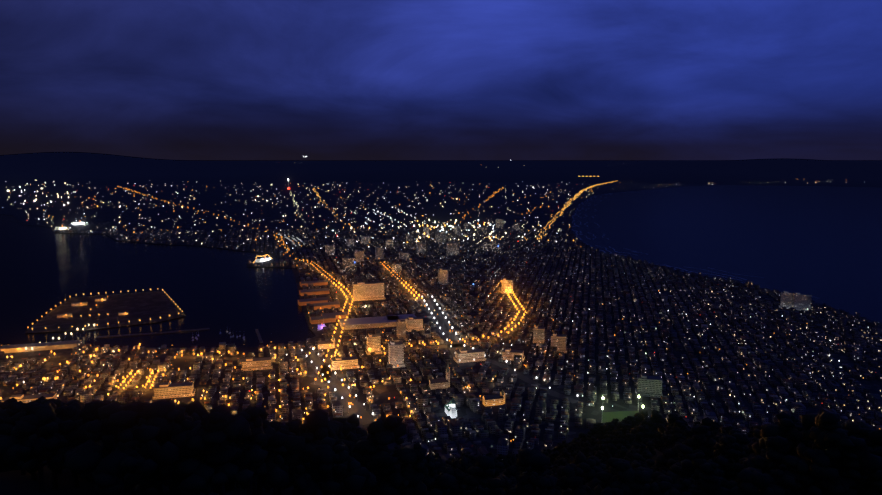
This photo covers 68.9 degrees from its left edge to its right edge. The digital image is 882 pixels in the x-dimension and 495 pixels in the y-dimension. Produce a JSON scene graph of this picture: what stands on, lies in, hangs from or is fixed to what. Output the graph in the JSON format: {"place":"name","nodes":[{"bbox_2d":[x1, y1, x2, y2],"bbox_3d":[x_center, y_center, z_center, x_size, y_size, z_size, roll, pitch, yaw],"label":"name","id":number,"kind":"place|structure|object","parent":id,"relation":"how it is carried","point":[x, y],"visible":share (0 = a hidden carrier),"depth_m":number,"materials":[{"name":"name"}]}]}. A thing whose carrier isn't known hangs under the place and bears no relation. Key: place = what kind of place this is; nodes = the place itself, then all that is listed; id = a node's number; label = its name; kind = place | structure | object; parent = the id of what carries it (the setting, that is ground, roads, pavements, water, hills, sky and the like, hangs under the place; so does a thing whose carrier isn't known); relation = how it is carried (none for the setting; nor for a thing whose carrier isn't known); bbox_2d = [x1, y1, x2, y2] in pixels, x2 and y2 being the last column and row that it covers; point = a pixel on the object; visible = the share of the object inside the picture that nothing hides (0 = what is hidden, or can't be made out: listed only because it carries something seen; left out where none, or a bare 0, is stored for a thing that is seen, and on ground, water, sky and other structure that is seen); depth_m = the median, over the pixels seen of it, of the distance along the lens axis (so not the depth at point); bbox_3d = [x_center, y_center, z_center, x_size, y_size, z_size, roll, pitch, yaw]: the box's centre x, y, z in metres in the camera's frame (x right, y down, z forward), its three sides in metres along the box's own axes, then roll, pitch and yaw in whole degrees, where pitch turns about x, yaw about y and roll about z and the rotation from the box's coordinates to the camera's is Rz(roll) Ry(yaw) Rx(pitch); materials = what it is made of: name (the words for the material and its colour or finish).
{"place":"outdoors","nodes":[
{"label":"outdoors","id":0,"kind":"place"},
{"bbox_2d":[57,298,127,317],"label":"harbor buildings","id":1,"kind":"structure","parent":0,"point":[84,303],"depth_m":1460.36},
{"bbox_2d":[25,291,185,332],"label":"island ground","id":2,"kind":"structure","parent":0,"point":[145,307],"depth_m":1400.54,"materials":[{"name":"grey concrete"}]},
{"bbox_2d":[13,184,602,425],"bbox_3d":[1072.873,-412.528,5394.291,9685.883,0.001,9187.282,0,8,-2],"label":"asphalt roads","id":3,"kind":"structure","parent":0,"point":[356,408],"depth_m":1159.80,"materials":[{"name":"grey asphalt"}]},
{"bbox_2d":[0,436,667,494],"bbox_3d":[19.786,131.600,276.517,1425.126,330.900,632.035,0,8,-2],"label":"mountain ground","id":4,"kind":"structure","parent":0,"point":[14,482],"depth_m":72.44,"materials":[{"name":"soil"}]},
{"bbox_2d":[0,396,881,494],"bbox_3d":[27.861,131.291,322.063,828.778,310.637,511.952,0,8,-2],"label":"mountain trees","id":5,"kind":"object","parent":4,"relation":"on","point":[727,460],"depth_m":75.66,"materials":[{"name":"plant"}]},
{"bbox_2d":[429,363,449,389],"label":"building","id":6,"kind":"structure","parent":0,"point":[442,383],"depth_m":938.23,"materials":[{"name":"beige concrete"}]},
{"bbox_2d":[0,161,881,465],"bbox_3d":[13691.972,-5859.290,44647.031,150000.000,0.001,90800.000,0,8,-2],"label":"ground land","id":7,"kind":"structure","parent":0,"point":[264,205],"depth_m":1874.79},
{"bbox_2d":[1,393,56,402],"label":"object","id":8,"kind":"object","parent":7,"relation":"on","point":[25,398],"visible":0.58,"depth_m":856.96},
{"bbox_2d":[6,220,262,342],"bbox_3d":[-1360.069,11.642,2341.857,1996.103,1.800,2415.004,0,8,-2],"label":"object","id":9,"kind":"object","parent":7,"relation":"on","point":[259,336],"visible":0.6,"depth_m":1231.54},
{"bbox_2d":[152,382,194,398],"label":"building","id":10,"kind":"structure","parent":7,"relation":"on","point":[171,390],"depth_m":903.59,"materials":[{"name":"beige concrete"}]},
{"bbox_2d":[1,280,415,352],"bbox_3d":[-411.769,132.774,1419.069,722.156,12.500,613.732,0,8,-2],"label":"brick warehouses","id":11,"kind":"structure","parent":7,"relation":"on","point":[365,322],"depth_m":1303.49,"materials":[{"name":"brown brick"}]},
{"bbox_2d":[241,357,271,370],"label":"building","id":12,"kind":"structure","parent":7,"relation":"on","point":[250,363],"depth_m":1021.96,"materials":[{"name":"concrete"}]},
{"bbox_2d":[25,266,522,386],"bbox_3d":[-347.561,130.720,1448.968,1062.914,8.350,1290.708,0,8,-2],"label":"street lamp posts","id":13,"kind":"object","parent":7,"relation":"on","point":[341,337],"visible":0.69,"depth_m":1305.76,"materials":[{"name":"metal"}]},
{"bbox_2d":[278,234,304,246],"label":"station platforms","id":14,"kind":"object","parent":7,"relation":"on","point":[293,239],"visible":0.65,"depth_m":2632.42,"materials":[{"name":"grey concrete"}]},
{"bbox_2d":[0,222,643,420],"bbox_3d":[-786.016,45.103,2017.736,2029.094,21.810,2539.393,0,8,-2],"label":"street lamp heads","id":15,"kind":"object","parent":7,"relation":"on","point":[123,381],"visible":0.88,"depth_m":1097.16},
{"bbox_2d":[317,335,334,348],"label":"building","id":16,"kind":"structure","parent":7,"relation":"on","point":[324,344],"depth_m":1133.34,"materials":[{"name":"concrete"}]},
{"bbox_2d":[325,244,334,255],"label":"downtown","id":17,"kind":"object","parent":7,"relation":"on","point":[330,249],"visible":0.75,"depth_m":2214.02,"materials":[{"name":"grey concrete"}]},
{"bbox_2d":[330,356,358,369],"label":"building","id":18,"kind":"structure","parent":7,"relation":"on","point":[345,362],"depth_m":1025.83,"materials":[{"name":"beige concrete"}]},
{"bbox_2d":[342,257,356,271],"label":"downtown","id":19,"kind":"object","parent":7,"relation":"on","point":[348,264],"visible":0.83,"depth_m":1904.45,"materials":[{"name":"grey concrete"}]},
{"bbox_2d":[346,237,354,247],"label":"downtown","id":20,"kind":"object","parent":7,"relation":"on","point":[350,242],"visible":0.75,"depth_m":2388.47,"materials":[{"name":"grey concrete"}]},
{"bbox_2d":[354,249,364,264],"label":"building","id":21,"kind":"structure","parent":7,"relation":"on","point":[359,255],"depth_m":2032.00,"materials":[{"name":"beige concrete"}]},
{"bbox_2d":[361,236,370,243],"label":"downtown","id":22,"kind":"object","parent":7,"relation":"on","point":[365,239],"visible":0.88,"depth_m":2515.39,"materials":[{"name":"grey concrete"}]},
{"bbox_2d":[353,282,384,300],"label":"building","id":23,"kind":"structure","parent":7,"relation":"on","point":[363,291],"depth_m":1520.67,"materials":[{"name":"beige concrete"}]},
{"bbox_2d":[365,333,381,354],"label":"building","id":24,"kind":"structure","parent":7,"relation":"on","point":[373,342],"depth_m":1102.53,"materials":[{"name":"beige concrete"}]},
{"bbox_2d":[375,247,384,258],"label":"building","id":25,"kind":"structure","parent":7,"relation":"on","point":[379,252],"depth_m":2141.80,"materials":[{"name":"grey concrete"}]},
{"bbox_2d":[385,238,392,249],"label":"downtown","id":26,"kind":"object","parent":7,"relation":"on","point":[388,243],"visible":0.77,"depth_m":2347.61,"materials":[{"name":"grey concrete"}]},
{"bbox_2d":[387,341,404,367],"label":"white hotel","id":27,"kind":"structure","parent":7,"relation":"on","point":[395,354],"depth_m":1031.70,"materials":[{"name":"white concrete"}]},
{"bbox_2d":[391,263,401,272],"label":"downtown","id":28,"kind":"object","parent":7,"relation":"on","point":[396,267],"visible":0.92,"depth_m":1880.91,"materials":[{"name":"grey concrete"}]},
{"bbox_2d":[396,319,406,339],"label":"dark tower","id":29,"kind":"structure","parent":7,"relation":"on","point":[400,327],"depth_m":1184.53,"materials":[{"name":"concrete"}]},
{"bbox_2d":[399,251,409,260],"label":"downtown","id":30,"kind":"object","parent":7,"relation":"on","point":[404,255],"visible":0.9,"depth_m":2108.62,"materials":[{"name":"grey concrete"}]},
{"bbox_2d":[405,235,411,241],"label":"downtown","id":31,"kind":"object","parent":7,"relation":"on","point":[408,237],"visible":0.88,"depth_m":2571.99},
{"bbox_2d":[406,316,423,331],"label":"building","id":32,"kind":"structure","parent":7,"relation":"on","point":[415,323],"depth_m":1249.46,"materials":[{"name":"beige concrete"}]},
{"bbox_2d":[416,242,425,254],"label":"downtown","id":33,"kind":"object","parent":7,"relation":"on","point":[420,247],"visible":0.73,"depth_m":2223.33,"materials":[{"name":"grey concrete"}]},
{"bbox_2d":[422,226,429,236],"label":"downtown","id":34,"kind":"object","parent":7,"relation":"on","point":[426,230],"visible":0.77,"depth_m":2713.85,"materials":[{"name":"grey concrete"}]},
{"bbox_2d":[435,231,445,242],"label":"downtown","id":35,"kind":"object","parent":7,"relation":"on","point":[441,237],"visible":0.85,"depth_m":2546.82,"materials":[{"name":"grey concrete"}]},
{"bbox_2d":[0,227,881,461],"bbox_3d":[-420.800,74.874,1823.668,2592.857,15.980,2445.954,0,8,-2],"label":"town buildings","id":36,"kind":"structure","parent":7,"relation":"on","point":[821,326],"depth_m":1128.60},
{"bbox_2d":[437,268,447,284],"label":"building","id":37,"kind":"structure","parent":7,"relation":"on","point":[442,276],"depth_m":1701.80,"materials":[{"name":"grey concrete"}]},
{"bbox_2d":[446,241,458,254],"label":"building","id":38,"kind":"structure","parent":7,"relation":"on","point":[452,248],"depth_m":2226.60,"materials":[{"name":"grey concrete"}]},
{"bbox_2d":[454,225,460,235],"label":"building","id":39,"kind":"structure","parent":7,"relation":"on","point":[457,230],"depth_m":2780.82,"materials":[{"name":"grey concrete"}]},
{"bbox_2d":[464,222,470,229],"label":"building","id":40,"kind":"structure","parent":7,"relation":"on","point":[466,226],"depth_m":2982.39,"materials":[{"name":"grey concrete"}]},
{"bbox_2d":[453,349,485,362],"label":"building","id":41,"kind":"structure","parent":7,"relation":"on","point":[464,355],"depth_m":1062.50,"materials":[{"name":"beige concrete"}]},
{"bbox_2d":[479,226,486,232],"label":"building","id":42,"kind":"structure","parent":7,"relation":"on","point":[482,229],"depth_m":2881.98,"materials":[{"name":"grey concrete"}]},
{"bbox_2d":[483,240,501,251],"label":"dark office","id":43,"kind":"structure","parent":7,"relation":"on","point":[489,246],"depth_m":2295.62,"materials":[{"name":"grey concrete"}]},
{"bbox_2d":[496,218,504,228],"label":"building","id":44,"kind":"structure","parent":7,"relation":"on","point":[500,223],"depth_m":3061.59,"materials":[{"name":"grey concrete"}]},
{"bbox_2d":[501,278,513,292],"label":"hotel","id":45,"kind":"structure","parent":7,"relation":"on","point":[507,284],"depth_m":1600.61,"materials":[{"name":"beige concrete"}]},
{"bbox_2d":[501,348,524,360],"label":"building","id":46,"kind":"structure","parent":7,"relation":"on","point":[508,353],"depth_m":1071.05,"materials":[{"name":"beige concrete"}]},
{"bbox_2d":[512,225,518,230],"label":"building","id":47,"kind":"structure","parent":7,"relation":"on","point":[515,227],"depth_m":2955.00,"materials":[{"name":"grey concrete"}]},
{"bbox_2d":[532,325,545,345],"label":"apartment","id":48,"kind":"structure","parent":7,"relation":"on","point":[538,335],"depth_m":1150.78,"materials":[{"name":"beige concrete"}]},
{"bbox_2d":[551,333,566,352],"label":"apartment","id":49,"kind":"structure","parent":7,"relation":"on","point":[558,341],"depth_m":1111.55,"materials":[{"name":"beige concrete"}]},
{"bbox_2d":[602,402,638,422],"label":"sports ground","id":50,"kind":"structure","parent":7,"relation":"on","point":[610,416],"depth_m":839.59,"materials":[{"name":"green plant"}]},
{"bbox_2d":[635,374,662,397],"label":"office","id":51,"kind":"structure","parent":7,"relation":"on","point":[648,386],"depth_m":906.28,"materials":[{"name":"grey concrete"}]},
{"bbox_2d":[704,410,716,420],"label":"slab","id":52,"kind":"structure","parent":7,"relation":"on","point":[711,415],"depth_m":770.46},
{"bbox_2d":[779,291,794,308],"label":"building","id":53,"kind":"structure","parent":7,"relation":"on","point":[786,300],"depth_m":1434.84,"materials":[{"name":"grey concrete"}]},
{"bbox_2d":[791,292,811,310],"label":"building","id":54,"kind":"structure","parent":7,"relation":"on","point":[800,302],"depth_m":1418.07,"materials":[{"name":"grey concrete"}]},
{"bbox_2d":[0,160,881,347],"bbox_3d":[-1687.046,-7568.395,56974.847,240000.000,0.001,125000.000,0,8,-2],"label":"sea","id":55,"kind":"structure","parent":0,"point":[822,244],"depth_m":2143.83,"materials":[{"name":"blue liquid"}]},
{"bbox_2d":[54,225,68,230],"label":"ferry","id":56,"kind":"object","parent":55,"relation":"on","point":[57,228],"visible":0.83,"depth_m":2970.19,"materials":[{"name":"white metal"}]},
{"bbox_2d":[68,220,87,225],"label":"ferry","id":57,"kind":"object","parent":55,"relation":"on","point":[77,225],"visible":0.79,"depth_m":3206.02,"materials":[{"name":"white metal"}]},
{"bbox_2d":[192,331,244,340],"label":"small boats","id":58,"kind":"object","parent":55,"relation":"on","point":[196,338],"visible":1,"depth_m":1209.34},
{"bbox_2d":[254,256,273,264],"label":"ship","id":59,"kind":"object","parent":55,"relation":"on","point":[257,261],"visible":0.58,"depth_m":2045.45},
{"bbox_2d":[317,323,325,330],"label":"purple cruise boat","id":60,"kind":"object","parent":55,"relation":"on","point":[319,326],"visible":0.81,"depth_m":1259.56,"materials":[{"name":"purple"}]},
{"bbox_2d":[572,191,816,297],"bbox_3d":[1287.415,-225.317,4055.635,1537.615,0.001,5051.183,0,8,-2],"label":"surf foam lines","id":61,"kind":"object","parent":55,"relation":"on","point":[635,251],"visible":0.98,"depth_m":2378.54,"materials":[{"name":"grey liquid"}]},
{"bbox_2d":[0,152,881,187],"bbox_3d":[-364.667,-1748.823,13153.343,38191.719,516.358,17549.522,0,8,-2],"label":"hills","id":62,"kind":"structure","parent":0,"point":[59,169],"depth_m":12213.28,"materials":[{"name":"grey"}]},
{"bbox_2d":[0,0,881,159],"label":"sky","id":63,"kind":"structure","parent":0,"point":[155,79],"materials":[{"name":"blue"}]},
{"bbox_2d":[5,156,880,448],"bbox_3d":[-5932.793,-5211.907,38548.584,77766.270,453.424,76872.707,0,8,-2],"label":"street lights","id":64,"kind":"object","parent":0,"point":[381,246],"visible":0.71,"depth_m":3142.61},
{"bbox_2d":[445,398,456,417],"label":"orthodox church","id":65,"kind":"structure","parent":0,"point":[450,410],"depth_m":831.89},
{"bbox_2d":[483,389,504,405],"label":"building","id":66,"kind":"structure","parent":0,"point":[493,399],"depth_m":874.35,"materials":[{"name":"concrete"}]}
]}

